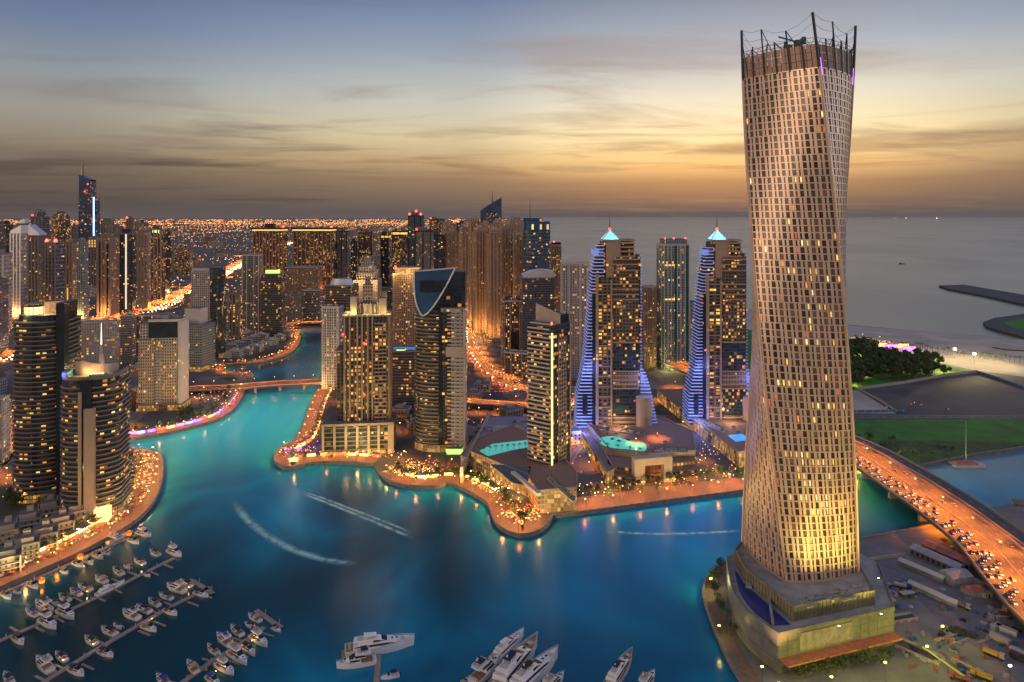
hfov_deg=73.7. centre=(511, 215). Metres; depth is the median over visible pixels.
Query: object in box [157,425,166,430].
restaurant pavilion
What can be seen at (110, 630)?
cabin cruiser
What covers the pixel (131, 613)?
flybridge cruiser
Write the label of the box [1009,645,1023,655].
site cabin
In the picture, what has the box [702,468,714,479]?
shade tree
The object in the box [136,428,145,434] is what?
restaurant pavilion
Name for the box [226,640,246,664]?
flybridge cruiser
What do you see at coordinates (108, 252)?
tower
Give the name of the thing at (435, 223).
tower
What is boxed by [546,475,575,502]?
planter
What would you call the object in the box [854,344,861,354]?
park tree
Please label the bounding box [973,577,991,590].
site cabin
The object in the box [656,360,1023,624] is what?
road bridge
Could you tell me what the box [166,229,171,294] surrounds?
tower
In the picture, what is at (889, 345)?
restaurant pavilion
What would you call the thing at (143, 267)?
tower
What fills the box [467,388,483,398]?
city block
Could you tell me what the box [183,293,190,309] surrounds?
city block
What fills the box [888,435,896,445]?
shade tree
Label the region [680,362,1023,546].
ramp bridge
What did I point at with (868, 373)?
park tree
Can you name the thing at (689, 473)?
shade tree
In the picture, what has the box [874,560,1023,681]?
yard track
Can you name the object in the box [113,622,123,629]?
open boat
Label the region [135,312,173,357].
apartment block
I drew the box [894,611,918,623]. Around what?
trench
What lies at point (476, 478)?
restaurant pavilion
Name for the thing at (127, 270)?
tower
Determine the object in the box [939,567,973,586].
shed
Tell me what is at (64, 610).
flybridge cruiser
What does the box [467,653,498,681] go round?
flybridge cruiser
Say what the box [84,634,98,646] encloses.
cabin cruiser
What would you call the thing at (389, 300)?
tower
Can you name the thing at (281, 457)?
promenade
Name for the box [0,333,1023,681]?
marina water
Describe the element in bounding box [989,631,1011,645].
site cabin
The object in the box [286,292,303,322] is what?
apartment block
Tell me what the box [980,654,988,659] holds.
material pile
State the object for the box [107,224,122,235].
tower
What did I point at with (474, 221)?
apartment tower
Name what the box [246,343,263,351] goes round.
villa
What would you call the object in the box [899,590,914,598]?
site cabin
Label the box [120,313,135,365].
apartment block
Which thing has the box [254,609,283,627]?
pontoon
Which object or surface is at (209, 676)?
cabin cruiser
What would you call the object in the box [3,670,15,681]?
cabin cruiser
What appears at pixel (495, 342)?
city block
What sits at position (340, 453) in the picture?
festoon lights
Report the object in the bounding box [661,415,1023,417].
coast road
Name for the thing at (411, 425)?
city block
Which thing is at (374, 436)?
podium building
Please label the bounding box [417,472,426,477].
restaurant pavilion
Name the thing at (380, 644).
side window
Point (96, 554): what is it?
cabin cruiser
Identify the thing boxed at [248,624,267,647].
flybridge cruiser
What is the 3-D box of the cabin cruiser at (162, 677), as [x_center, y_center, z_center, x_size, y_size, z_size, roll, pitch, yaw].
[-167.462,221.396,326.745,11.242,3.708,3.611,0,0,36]
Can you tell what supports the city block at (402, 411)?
on the city ground at (584, 466)
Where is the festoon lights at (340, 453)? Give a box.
[5,329,735,571]
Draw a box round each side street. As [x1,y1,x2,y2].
[0,424,13,470]
[571,444,582,462]
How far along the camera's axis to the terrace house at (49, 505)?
492.48 m
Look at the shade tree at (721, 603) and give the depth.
378.13 m
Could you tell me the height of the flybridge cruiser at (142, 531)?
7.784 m
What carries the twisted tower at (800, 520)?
on the podium building at (783, 626)
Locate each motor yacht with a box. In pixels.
[93,579,124,596]
[341,632,414,658]
[488,631,537,681]
[489,627,523,663]
[509,645,557,681]
[603,647,631,681]
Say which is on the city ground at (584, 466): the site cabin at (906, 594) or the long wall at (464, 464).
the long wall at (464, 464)
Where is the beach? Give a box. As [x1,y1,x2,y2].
[746,309,1023,376]
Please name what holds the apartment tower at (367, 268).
on the city ground at (584, 466)
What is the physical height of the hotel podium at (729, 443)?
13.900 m
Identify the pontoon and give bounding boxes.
[0,534,147,593]
[0,557,175,642]
[34,586,211,681]
[171,626,274,681]
[189,578,215,594]
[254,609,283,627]
[373,653,380,681]
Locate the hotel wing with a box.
[571,413,614,484]
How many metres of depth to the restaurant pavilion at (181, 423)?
713.52 m
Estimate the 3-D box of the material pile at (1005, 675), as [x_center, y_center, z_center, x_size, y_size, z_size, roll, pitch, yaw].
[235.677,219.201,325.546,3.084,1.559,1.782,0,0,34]
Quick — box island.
[983,314,1023,338]
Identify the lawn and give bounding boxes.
[746,329,970,389]
[854,419,1023,441]
[1004,318,1023,329]
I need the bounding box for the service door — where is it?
[781,663,786,671]
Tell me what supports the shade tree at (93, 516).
on the city ground at (584, 466)
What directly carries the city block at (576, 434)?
on the city ground at (584, 466)
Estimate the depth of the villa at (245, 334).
1215.82 m
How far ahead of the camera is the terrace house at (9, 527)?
456.66 m
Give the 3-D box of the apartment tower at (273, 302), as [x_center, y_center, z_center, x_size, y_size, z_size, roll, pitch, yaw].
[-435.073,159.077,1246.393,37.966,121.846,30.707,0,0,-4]
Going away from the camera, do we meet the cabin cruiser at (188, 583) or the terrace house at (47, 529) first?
the cabin cruiser at (188, 583)
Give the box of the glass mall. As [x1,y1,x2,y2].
[470,425,577,513]
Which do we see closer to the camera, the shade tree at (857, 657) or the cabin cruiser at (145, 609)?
the shade tree at (857, 657)
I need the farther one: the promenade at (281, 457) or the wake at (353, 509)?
the promenade at (281, 457)
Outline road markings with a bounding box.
[471,328,523,389]
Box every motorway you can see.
[0,242,291,363]
[0,260,240,356]
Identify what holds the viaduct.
on the city ground at (584, 466)
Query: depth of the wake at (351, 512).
515.24 m
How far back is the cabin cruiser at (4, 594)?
398.37 m
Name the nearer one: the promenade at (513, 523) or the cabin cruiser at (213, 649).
the cabin cruiser at (213, 649)
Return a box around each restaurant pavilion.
[40,543,49,550]
[53,536,64,547]
[63,529,79,539]
[76,523,91,532]
[88,517,102,526]
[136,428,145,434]
[146,427,155,432]
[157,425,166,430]
[167,423,176,428]
[176,421,184,425]
[185,419,194,424]
[289,455,298,461]
[296,440,305,445]
[304,436,311,442]
[307,451,315,456]
[333,451,342,454]
[346,450,355,456]
[358,451,368,456]
[371,452,380,456]
[403,471,413,476]
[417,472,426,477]
[428,471,438,478]
[444,470,453,474]
[469,475,478,481]
[479,479,488,485]
[884,344,897,347]
[897,343,909,347]
[903,346,915,349]
[1011,498,1023,504]
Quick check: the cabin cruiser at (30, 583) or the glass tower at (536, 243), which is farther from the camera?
the glass tower at (536, 243)
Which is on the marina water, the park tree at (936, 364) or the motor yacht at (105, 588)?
the motor yacht at (105, 588)
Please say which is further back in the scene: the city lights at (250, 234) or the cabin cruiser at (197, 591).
the city lights at (250, 234)
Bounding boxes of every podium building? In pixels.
[321,412,395,455]
[726,541,902,672]
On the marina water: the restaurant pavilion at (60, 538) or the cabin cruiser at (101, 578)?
the cabin cruiser at (101, 578)
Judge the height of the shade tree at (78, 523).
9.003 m
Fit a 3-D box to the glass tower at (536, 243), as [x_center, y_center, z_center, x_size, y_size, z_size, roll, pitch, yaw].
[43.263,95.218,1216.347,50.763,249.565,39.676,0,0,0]
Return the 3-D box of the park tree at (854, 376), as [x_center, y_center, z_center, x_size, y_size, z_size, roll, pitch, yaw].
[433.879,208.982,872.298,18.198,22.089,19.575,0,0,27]
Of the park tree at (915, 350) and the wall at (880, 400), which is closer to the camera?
the wall at (880, 400)
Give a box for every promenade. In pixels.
[0,450,161,584]
[129,389,243,436]
[216,325,319,376]
[275,384,379,465]
[381,469,550,531]
[552,476,743,513]
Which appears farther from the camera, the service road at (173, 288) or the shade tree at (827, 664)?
the service road at (173, 288)
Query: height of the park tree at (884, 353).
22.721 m
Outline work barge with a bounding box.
[947,460,985,467]
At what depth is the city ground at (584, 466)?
816.50 m
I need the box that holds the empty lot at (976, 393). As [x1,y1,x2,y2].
[866,373,1023,413]
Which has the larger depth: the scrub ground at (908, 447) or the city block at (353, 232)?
the city block at (353, 232)
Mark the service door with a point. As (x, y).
(783, 668)
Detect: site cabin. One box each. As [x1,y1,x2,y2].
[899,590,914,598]
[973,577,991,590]
[982,590,992,598]
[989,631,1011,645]
[990,622,1003,631]
[997,623,1017,637]
[1002,604,1008,611]
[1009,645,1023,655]
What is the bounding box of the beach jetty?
[992,347,1023,350]
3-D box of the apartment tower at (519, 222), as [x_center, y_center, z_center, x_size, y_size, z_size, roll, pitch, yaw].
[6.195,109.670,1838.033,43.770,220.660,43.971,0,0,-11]
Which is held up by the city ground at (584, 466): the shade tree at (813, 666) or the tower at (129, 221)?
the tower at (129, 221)
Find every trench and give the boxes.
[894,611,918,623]
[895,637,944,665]
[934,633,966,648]
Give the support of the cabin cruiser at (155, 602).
on the marina water
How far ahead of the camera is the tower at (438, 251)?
1778.28 m
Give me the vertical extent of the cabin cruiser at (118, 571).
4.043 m
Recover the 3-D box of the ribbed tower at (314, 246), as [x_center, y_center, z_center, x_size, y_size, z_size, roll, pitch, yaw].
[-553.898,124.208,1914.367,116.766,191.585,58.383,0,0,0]
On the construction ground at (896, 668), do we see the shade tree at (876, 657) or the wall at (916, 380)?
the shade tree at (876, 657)
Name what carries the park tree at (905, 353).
on the park lawn at (886, 378)
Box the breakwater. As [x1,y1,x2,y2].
[939,285,1023,305]
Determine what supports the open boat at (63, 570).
on the marina water
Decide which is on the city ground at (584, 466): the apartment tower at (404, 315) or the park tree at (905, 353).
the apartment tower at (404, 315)
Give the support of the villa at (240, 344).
on the city ground at (584, 466)
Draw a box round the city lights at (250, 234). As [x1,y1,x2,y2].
[3,219,541,335]
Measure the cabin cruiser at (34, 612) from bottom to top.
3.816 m
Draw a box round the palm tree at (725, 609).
[719,607,731,623]
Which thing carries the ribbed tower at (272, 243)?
on the city ground at (584, 466)
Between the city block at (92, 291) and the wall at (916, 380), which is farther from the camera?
the city block at (92, 291)
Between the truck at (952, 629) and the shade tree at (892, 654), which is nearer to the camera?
the shade tree at (892, 654)
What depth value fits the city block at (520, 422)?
690.25 m
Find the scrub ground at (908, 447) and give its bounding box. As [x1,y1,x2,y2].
[734,440,1023,477]
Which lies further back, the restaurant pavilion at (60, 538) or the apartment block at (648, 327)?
the apartment block at (648, 327)
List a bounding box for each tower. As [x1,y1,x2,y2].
[0,221,13,251]
[0,249,11,330]
[0,275,8,355]
[10,225,27,316]
[12,283,82,503]
[17,219,28,226]
[27,224,45,305]
[30,209,49,238]
[44,239,64,301]
[51,211,70,241]
[58,323,133,522]
[64,239,76,299]
[71,224,78,241]
[75,238,88,320]
[79,160,99,240]
[87,236,96,286]
[97,233,119,316]
[101,218,113,232]
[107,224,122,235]
[119,228,135,313]
[126,216,133,232]
[134,220,146,280]
[135,315,190,411]
[137,226,150,308]
[150,226,165,299]
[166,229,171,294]
[173,245,192,273]
[191,266,231,357]
[228,290,242,339]
[241,237,262,332]
[251,223,288,272]
[261,269,285,336]
[290,226,337,294]
[322,304,343,388]
[324,278,358,311]
[336,227,349,277]
[336,277,392,421]
[351,238,357,280]
[353,256,381,308]
[358,229,373,265]
[380,231,390,285]
[381,287,392,333]
[392,228,407,287]
[393,265,420,346]
[404,248,407,265]
[408,210,423,265]
[413,267,468,453]
[415,227,433,269]
[429,217,444,234]
[433,231,443,268]
[443,220,454,234]
[444,229,458,269]
[457,220,467,232]
[459,221,467,318]
[468,215,482,326]
[472,225,487,333]
[480,193,501,224]
[483,220,490,232]
[486,227,503,338]
[491,218,501,227]
[498,222,511,294]
[501,294,520,366]
[505,215,522,234]
[507,218,517,297]
[515,232,522,297]
[519,268,554,349]
[523,218,550,271]
[527,303,570,465]
[550,241,561,311]
[560,254,588,379]
[574,221,656,427]
[656,237,689,369]
[682,227,749,423]
[740,12,859,582]
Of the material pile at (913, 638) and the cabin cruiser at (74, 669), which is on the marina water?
the cabin cruiser at (74, 669)
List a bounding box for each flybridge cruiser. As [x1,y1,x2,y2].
[35,596,54,612]
[36,653,55,675]
[37,608,56,629]
[54,599,74,619]
[104,531,126,545]
[122,605,141,621]
[135,524,150,537]
[165,541,181,556]
[167,579,188,594]
[212,653,233,675]
[217,630,232,648]
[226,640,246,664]
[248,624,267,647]
[336,643,376,668]
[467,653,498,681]
[542,670,563,681]
[638,668,654,681]
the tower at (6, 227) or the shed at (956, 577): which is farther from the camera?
the tower at (6, 227)
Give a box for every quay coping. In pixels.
[0,449,163,587]
[129,389,244,437]
[223,326,305,375]
[274,375,373,466]
[379,471,553,534]
[553,489,742,515]
[702,446,1023,681]
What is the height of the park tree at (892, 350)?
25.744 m
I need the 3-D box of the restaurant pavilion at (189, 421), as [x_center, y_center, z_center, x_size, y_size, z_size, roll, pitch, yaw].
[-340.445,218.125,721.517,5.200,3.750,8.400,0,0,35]
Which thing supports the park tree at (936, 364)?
on the park lawn at (886, 378)
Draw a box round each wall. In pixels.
[460,412,490,482]
[854,409,905,412]
[857,387,897,411]
[860,370,976,388]
[870,553,904,560]
[977,370,1023,388]
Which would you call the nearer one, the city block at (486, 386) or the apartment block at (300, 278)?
the city block at (486, 386)
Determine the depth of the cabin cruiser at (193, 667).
334.06 m
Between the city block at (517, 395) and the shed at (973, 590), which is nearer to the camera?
the shed at (973, 590)
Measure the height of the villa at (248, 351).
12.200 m
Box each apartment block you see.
[0,394,11,463]
[81,319,119,365]
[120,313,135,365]
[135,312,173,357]
[286,266,322,292]
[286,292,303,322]
[304,288,322,320]
[503,349,527,379]
[641,285,655,367]
[690,306,695,361]
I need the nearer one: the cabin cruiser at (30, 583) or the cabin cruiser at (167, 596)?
the cabin cruiser at (167, 596)
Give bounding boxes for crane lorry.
[922,646,970,681]
[951,657,992,681]
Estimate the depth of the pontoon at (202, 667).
340.61 m
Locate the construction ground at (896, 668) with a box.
[704,505,1023,681]
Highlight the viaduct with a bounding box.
[467,398,574,412]
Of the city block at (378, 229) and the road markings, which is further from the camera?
the city block at (378, 229)
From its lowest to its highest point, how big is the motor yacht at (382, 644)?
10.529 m
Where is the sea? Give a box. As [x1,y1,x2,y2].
[0,217,1023,338]
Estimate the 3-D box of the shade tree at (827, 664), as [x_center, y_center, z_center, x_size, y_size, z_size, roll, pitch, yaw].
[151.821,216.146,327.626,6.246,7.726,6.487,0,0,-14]
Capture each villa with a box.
[224,348,244,357]
[226,337,233,343]
[226,342,236,347]
[233,340,244,348]
[240,338,251,345]
[241,346,252,355]
[242,331,248,338]
[243,329,255,335]
[246,334,260,342]
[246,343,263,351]
[252,332,269,339]
[257,340,269,347]
[266,337,278,345]
[274,333,285,340]
[283,329,292,336]
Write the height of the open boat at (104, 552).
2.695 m
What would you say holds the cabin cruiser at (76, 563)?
on the marina water
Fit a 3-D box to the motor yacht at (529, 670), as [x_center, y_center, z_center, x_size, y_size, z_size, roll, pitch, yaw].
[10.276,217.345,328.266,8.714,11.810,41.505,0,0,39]
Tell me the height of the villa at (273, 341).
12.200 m
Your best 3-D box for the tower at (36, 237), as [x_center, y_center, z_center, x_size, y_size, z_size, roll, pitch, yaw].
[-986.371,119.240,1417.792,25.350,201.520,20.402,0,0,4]
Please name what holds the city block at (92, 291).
on the city ground at (584, 466)
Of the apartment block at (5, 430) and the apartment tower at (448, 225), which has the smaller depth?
the apartment block at (5, 430)
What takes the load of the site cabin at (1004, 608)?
on the construction ground at (896, 668)
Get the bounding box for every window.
[356,642,392,648]
[507,651,530,680]
[526,662,547,681]
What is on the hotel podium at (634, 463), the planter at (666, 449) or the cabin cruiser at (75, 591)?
the planter at (666, 449)
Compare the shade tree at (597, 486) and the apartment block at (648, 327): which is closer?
the shade tree at (597, 486)
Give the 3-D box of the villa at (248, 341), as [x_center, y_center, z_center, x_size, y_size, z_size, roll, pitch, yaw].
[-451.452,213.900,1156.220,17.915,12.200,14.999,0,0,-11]
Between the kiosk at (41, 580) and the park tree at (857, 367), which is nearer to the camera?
the kiosk at (41, 580)
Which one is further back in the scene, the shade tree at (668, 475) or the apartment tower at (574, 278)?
the apartment tower at (574, 278)
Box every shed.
[898,557,944,582]
[907,579,959,608]
[909,544,965,568]
[920,540,974,570]
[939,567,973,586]
[959,584,985,597]
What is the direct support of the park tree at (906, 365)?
on the park lawn at (886, 378)
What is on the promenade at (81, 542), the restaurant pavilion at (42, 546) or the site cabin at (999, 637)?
the restaurant pavilion at (42, 546)
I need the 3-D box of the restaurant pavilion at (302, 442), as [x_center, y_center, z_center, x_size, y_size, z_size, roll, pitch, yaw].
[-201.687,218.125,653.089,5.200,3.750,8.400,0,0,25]
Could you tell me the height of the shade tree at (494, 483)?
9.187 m
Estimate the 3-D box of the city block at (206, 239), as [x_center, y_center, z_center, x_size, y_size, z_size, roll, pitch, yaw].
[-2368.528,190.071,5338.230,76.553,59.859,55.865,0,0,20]
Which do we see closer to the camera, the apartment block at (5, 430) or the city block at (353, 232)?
the apartment block at (5, 430)
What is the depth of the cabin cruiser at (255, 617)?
375.74 m
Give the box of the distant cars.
[0,242,574,405]
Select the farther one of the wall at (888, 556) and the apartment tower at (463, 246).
the apartment tower at (463, 246)
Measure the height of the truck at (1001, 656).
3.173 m
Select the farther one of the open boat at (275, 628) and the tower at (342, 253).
the tower at (342, 253)
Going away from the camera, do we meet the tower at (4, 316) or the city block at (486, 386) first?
the city block at (486, 386)
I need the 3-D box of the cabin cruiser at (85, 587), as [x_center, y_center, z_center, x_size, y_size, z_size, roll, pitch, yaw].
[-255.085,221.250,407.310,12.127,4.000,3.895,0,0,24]
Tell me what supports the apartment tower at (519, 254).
on the city ground at (584, 466)
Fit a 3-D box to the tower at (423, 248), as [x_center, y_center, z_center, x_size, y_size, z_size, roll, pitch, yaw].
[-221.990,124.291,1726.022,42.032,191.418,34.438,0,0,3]
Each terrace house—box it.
[0,515,19,545]
[0,540,21,573]
[13,527,39,559]
[16,504,41,532]
[31,518,57,548]
[37,493,60,518]
[49,507,74,535]
[66,503,90,525]
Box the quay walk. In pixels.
[705,564,761,681]
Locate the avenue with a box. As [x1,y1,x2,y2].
[467,405,688,426]
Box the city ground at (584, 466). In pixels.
[0,218,1023,591]
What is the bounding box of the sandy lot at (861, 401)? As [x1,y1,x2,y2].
[852,390,893,412]
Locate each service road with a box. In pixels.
[0,244,292,370]
[9,257,240,345]
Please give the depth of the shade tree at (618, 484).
543.87 m
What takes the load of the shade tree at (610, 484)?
on the city ground at (584, 466)
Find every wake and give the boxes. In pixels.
[240,511,345,562]
[307,495,404,534]
[308,493,401,528]
[619,531,731,534]
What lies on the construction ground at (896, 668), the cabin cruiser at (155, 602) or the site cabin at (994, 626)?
the site cabin at (994, 626)
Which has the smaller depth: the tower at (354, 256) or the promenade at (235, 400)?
the promenade at (235, 400)
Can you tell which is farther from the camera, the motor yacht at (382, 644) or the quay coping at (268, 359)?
the quay coping at (268, 359)
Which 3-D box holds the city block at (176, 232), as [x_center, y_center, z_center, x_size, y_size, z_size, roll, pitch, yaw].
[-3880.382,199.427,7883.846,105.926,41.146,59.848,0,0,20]
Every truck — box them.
[894,581,911,589]
[943,623,963,635]
[953,598,971,610]
[955,626,976,638]
[983,646,1005,660]
[1009,650,1023,661]
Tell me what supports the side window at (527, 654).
in the motor yacht at (507, 667)
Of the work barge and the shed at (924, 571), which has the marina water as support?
the work barge
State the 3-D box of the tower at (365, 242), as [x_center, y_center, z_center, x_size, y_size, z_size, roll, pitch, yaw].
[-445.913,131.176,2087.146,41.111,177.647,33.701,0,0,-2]
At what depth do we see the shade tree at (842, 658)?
330.68 m
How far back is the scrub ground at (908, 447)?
644.60 m
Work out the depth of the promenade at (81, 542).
486.00 m
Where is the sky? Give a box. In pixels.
[0,0,1023,216]
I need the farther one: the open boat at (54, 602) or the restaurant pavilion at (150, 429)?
the restaurant pavilion at (150, 429)
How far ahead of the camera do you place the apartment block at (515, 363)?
919.35 m
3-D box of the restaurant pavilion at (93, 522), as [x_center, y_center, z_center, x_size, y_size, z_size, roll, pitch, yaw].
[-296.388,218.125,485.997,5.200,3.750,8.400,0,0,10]
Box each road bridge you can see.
[189,378,321,393]
[286,321,321,326]
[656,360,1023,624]
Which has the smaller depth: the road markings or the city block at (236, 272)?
the road markings
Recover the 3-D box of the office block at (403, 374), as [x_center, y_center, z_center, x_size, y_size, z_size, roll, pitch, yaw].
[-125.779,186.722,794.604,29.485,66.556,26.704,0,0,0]
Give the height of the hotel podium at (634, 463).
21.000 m
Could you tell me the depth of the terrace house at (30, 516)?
473.98 m
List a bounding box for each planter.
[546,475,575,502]
[619,427,648,436]
[654,445,687,453]
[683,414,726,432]
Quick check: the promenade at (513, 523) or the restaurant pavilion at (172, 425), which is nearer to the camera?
the promenade at (513, 523)
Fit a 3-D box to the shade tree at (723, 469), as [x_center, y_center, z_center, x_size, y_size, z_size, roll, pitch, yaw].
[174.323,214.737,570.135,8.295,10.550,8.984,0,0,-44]
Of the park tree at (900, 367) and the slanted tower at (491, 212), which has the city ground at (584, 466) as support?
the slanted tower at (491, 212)
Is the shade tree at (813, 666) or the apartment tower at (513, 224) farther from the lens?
the apartment tower at (513, 224)
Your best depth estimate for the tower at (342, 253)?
1935.08 m
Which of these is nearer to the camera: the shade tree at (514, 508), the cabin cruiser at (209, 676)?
the cabin cruiser at (209, 676)
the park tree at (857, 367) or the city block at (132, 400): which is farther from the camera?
the park tree at (857, 367)
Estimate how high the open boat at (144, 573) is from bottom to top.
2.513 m
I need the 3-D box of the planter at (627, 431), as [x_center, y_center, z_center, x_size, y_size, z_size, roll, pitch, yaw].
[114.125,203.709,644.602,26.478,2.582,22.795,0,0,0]
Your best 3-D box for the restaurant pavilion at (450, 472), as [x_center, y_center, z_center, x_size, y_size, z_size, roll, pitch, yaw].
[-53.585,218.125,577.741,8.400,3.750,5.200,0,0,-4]
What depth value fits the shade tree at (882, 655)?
334.63 m
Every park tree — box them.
[851,361,864,372]
[851,370,858,387]
[853,372,865,385]
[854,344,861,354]
[855,354,863,360]
[857,359,870,376]
[860,336,872,343]
[865,370,874,380]
[866,349,879,356]
[867,339,879,347]
[869,363,887,378]
[879,350,892,356]
[884,347,897,355]
[892,358,904,375]
[892,363,904,378]
[901,351,911,356]
[903,361,914,378]
[906,355,919,362]
[907,364,918,378]
[912,348,928,353]
[919,363,933,376]
[921,356,935,363]
[923,351,934,360]
[931,351,944,360]
[932,361,939,374]
[938,364,951,372]
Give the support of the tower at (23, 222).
on the city ground at (584, 466)
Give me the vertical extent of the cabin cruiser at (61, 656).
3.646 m
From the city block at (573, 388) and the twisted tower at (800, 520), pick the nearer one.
the twisted tower at (800, 520)
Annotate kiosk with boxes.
[38,577,45,583]
[76,553,83,559]
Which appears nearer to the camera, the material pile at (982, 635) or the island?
the material pile at (982, 635)
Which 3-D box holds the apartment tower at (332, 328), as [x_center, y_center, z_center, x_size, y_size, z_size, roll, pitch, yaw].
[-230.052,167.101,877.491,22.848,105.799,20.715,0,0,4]
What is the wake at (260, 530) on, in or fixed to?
on the marina water
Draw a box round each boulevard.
[467,321,572,405]
[471,327,574,401]
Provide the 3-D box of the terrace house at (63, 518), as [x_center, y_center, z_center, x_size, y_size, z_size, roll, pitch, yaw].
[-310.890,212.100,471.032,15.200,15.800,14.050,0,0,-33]
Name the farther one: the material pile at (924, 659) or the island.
the island
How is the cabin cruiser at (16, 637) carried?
on the marina water
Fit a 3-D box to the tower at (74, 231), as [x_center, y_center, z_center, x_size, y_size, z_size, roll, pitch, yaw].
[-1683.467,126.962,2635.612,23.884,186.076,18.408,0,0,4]
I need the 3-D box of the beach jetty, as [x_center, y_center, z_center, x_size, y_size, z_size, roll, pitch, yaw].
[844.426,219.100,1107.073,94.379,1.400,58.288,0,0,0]
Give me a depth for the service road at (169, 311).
1581.06 m
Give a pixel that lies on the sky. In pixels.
(173, 108)
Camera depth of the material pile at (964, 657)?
339.40 m
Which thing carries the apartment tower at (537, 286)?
on the city ground at (584, 466)
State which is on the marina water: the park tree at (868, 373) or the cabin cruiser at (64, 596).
the cabin cruiser at (64, 596)
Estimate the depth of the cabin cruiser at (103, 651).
345.80 m
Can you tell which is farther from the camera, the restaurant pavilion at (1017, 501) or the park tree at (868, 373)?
the park tree at (868, 373)
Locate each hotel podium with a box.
[587,414,697,486]
[657,389,746,466]
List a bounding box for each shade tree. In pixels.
[5,491,13,498]
[9,495,21,505]
[63,527,72,532]
[75,518,83,527]
[86,513,97,520]
[410,468,417,477]
[469,470,477,480]
[490,480,497,490]
[502,493,510,504]
[511,506,519,515]
[519,509,529,522]
[584,484,592,492]
[595,483,602,493]
[604,481,614,487]
[616,481,622,490]
[625,478,632,488]
[644,473,654,486]
[665,472,675,483]
[675,473,683,483]
[686,469,694,477]
[697,470,704,480]
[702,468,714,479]
[708,567,722,578]
[710,580,720,595]
[714,465,725,474]
[715,599,724,608]
[716,557,724,570]
[725,620,736,635]
[791,668,802,678]
[800,664,812,677]
[808,662,817,675]
[818,660,825,673]
[820,656,832,672]
[832,660,839,671]
[836,653,848,669]
[846,657,855,668]
[851,653,865,667]
[861,646,873,665]
[864,430,873,440]
[873,651,881,664]
[878,649,889,662]
[885,647,894,659]
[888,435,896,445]
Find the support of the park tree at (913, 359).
on the park lawn at (886, 378)
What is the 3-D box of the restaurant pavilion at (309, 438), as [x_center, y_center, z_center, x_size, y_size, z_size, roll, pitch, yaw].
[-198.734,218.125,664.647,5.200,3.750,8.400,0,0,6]
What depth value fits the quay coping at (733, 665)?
412.11 m
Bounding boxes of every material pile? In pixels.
[909,636,917,640]
[920,656,927,661]
[944,637,952,642]
[957,654,966,659]
[957,662,964,668]
[977,634,986,637]
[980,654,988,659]
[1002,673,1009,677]
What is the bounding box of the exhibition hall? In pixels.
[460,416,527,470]
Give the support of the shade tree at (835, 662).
on the construction ground at (896, 668)
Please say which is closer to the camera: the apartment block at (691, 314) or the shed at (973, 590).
the shed at (973, 590)
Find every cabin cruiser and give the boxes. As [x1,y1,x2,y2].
[0,589,10,599]
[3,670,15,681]
[10,631,23,644]
[25,607,39,617]
[26,579,37,588]
[55,650,68,662]
[58,592,71,601]
[66,662,83,676]
[70,587,82,596]
[71,559,82,566]
[78,583,93,592]
[82,556,92,564]
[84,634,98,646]
[91,550,102,559]
[95,574,108,583]
[96,645,113,657]
[101,625,118,636]
[113,566,125,575]
[127,536,138,543]
[134,557,146,565]
[136,603,152,614]
[140,620,156,631]
[148,597,161,607]
[150,548,161,556]
[156,672,170,681]
[159,592,173,600]
[162,605,176,615]
[183,579,193,587]
[187,659,199,673]
[192,587,208,597]
[204,671,219,681]
[207,642,220,655]
[230,623,244,637]
[240,640,254,655]
[248,612,262,622]
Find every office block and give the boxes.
[185,307,216,371]
[392,346,415,407]
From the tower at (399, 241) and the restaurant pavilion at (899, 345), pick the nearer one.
the restaurant pavilion at (899, 345)
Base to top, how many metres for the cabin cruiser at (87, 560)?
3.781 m
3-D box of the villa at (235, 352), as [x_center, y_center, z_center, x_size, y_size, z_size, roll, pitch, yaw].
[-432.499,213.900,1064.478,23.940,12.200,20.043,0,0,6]
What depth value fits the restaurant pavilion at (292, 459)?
610.43 m
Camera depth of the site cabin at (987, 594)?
392.79 m
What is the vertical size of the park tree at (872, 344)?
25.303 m
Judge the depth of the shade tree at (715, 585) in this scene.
395.43 m
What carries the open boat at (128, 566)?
on the marina water
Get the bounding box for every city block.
[0,378,6,394]
[89,287,96,296]
[129,390,136,407]
[130,362,137,377]
[172,231,181,234]
[173,224,189,226]
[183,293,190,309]
[193,260,202,267]
[203,236,215,243]
[208,241,222,246]
[216,248,224,252]
[217,253,227,256]
[233,269,240,277]
[350,230,357,234]
[373,228,383,231]
[374,254,379,268]
[392,404,411,421]
[406,417,415,435]
[467,362,473,370]
[467,371,469,382]
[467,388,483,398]
[474,380,491,391]
[475,425,492,434]
[491,338,500,346]
[499,404,523,415]
[508,389,526,401]
[512,419,527,424]
[571,386,575,395]
[571,426,581,444]
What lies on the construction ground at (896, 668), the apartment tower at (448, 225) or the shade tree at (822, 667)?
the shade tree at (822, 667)
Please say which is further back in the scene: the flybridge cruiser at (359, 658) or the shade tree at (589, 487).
the shade tree at (589, 487)
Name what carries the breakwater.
in the sea
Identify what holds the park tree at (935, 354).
on the park lawn at (886, 378)
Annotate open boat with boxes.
[13,587,20,594]
[51,599,59,605]
[60,567,67,573]
[102,549,109,555]
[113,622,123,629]
[124,564,131,569]
[142,570,149,576]
[245,621,253,628]
[270,624,280,631]
[381,668,400,679]
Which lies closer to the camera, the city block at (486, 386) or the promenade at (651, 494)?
the promenade at (651, 494)

